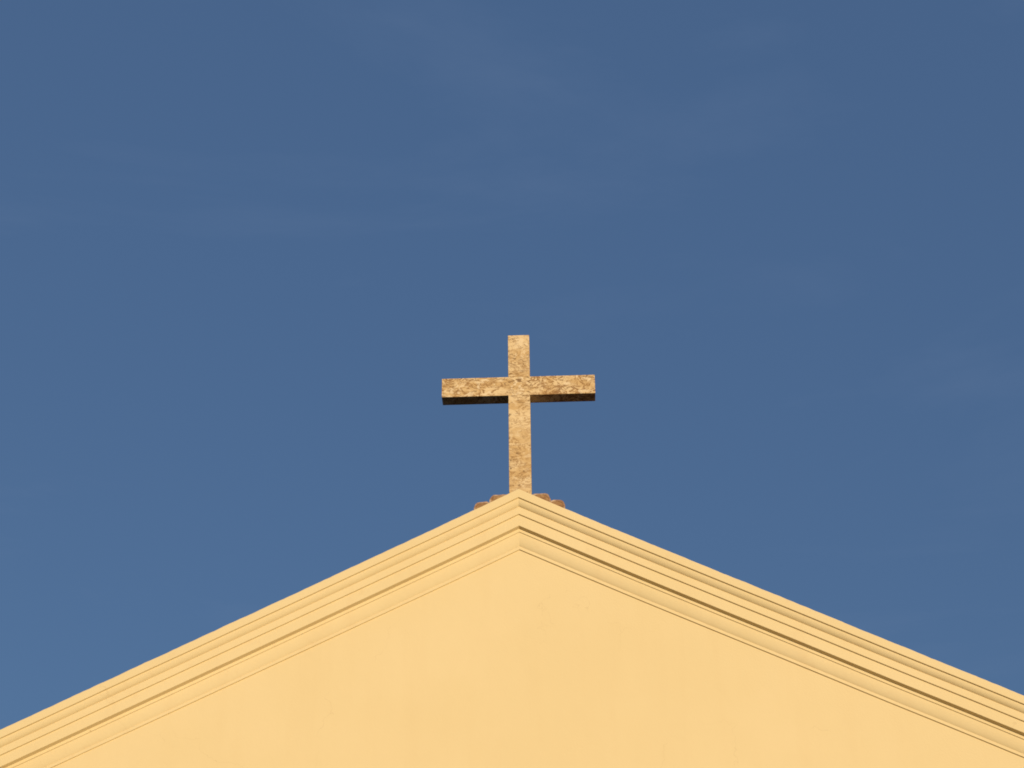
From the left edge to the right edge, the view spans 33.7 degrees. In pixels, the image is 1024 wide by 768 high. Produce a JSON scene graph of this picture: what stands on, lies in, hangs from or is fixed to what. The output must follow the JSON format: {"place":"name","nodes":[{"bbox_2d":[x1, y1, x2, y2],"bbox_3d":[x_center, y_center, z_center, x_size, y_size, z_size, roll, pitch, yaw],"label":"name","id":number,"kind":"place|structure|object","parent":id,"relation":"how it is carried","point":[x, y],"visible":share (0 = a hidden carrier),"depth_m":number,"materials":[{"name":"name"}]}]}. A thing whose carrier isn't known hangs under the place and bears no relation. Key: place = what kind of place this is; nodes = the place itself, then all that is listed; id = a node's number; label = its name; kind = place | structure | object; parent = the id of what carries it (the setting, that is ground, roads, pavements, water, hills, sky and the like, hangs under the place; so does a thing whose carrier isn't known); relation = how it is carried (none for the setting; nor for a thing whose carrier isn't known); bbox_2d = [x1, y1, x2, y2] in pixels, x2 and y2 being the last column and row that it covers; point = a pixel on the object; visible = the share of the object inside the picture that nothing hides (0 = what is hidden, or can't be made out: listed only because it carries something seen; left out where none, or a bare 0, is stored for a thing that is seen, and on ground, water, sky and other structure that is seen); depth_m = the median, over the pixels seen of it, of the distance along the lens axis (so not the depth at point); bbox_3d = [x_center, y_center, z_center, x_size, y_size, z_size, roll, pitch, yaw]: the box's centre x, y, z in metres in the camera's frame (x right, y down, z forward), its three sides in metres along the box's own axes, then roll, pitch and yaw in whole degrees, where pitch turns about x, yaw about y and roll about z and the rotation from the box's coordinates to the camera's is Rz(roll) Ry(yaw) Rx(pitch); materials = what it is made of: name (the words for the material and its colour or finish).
{"place":"outdoors","nodes":[
{"label":"outdoors","id":0,"kind":"place"},
{"bbox_2d":[0,489,1023,767],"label":"church","id":1,"kind":"structure","parent":0,"point":[518,629],"depth_m":14.09,"materials":[{"name":"paint"}]},
{"bbox_2d":[442,335,594,493],"bbox_3d":[0.065,0.413,15.598,1.426,1.936,0.153,-2,-30,2],"label":"granite cross","id":2,"kind":"object","parent":1,"relation":"attached to","point":[519,389],"visible":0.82,"depth_m":15.73,"materials":[{"name":"beige stone"}]},
{"bbox_2d":[0,0,1023,729],"label":"sky","id":3,"kind":"structure","parent":0,"point":[249,249],"materials":[{"name":"blue"}]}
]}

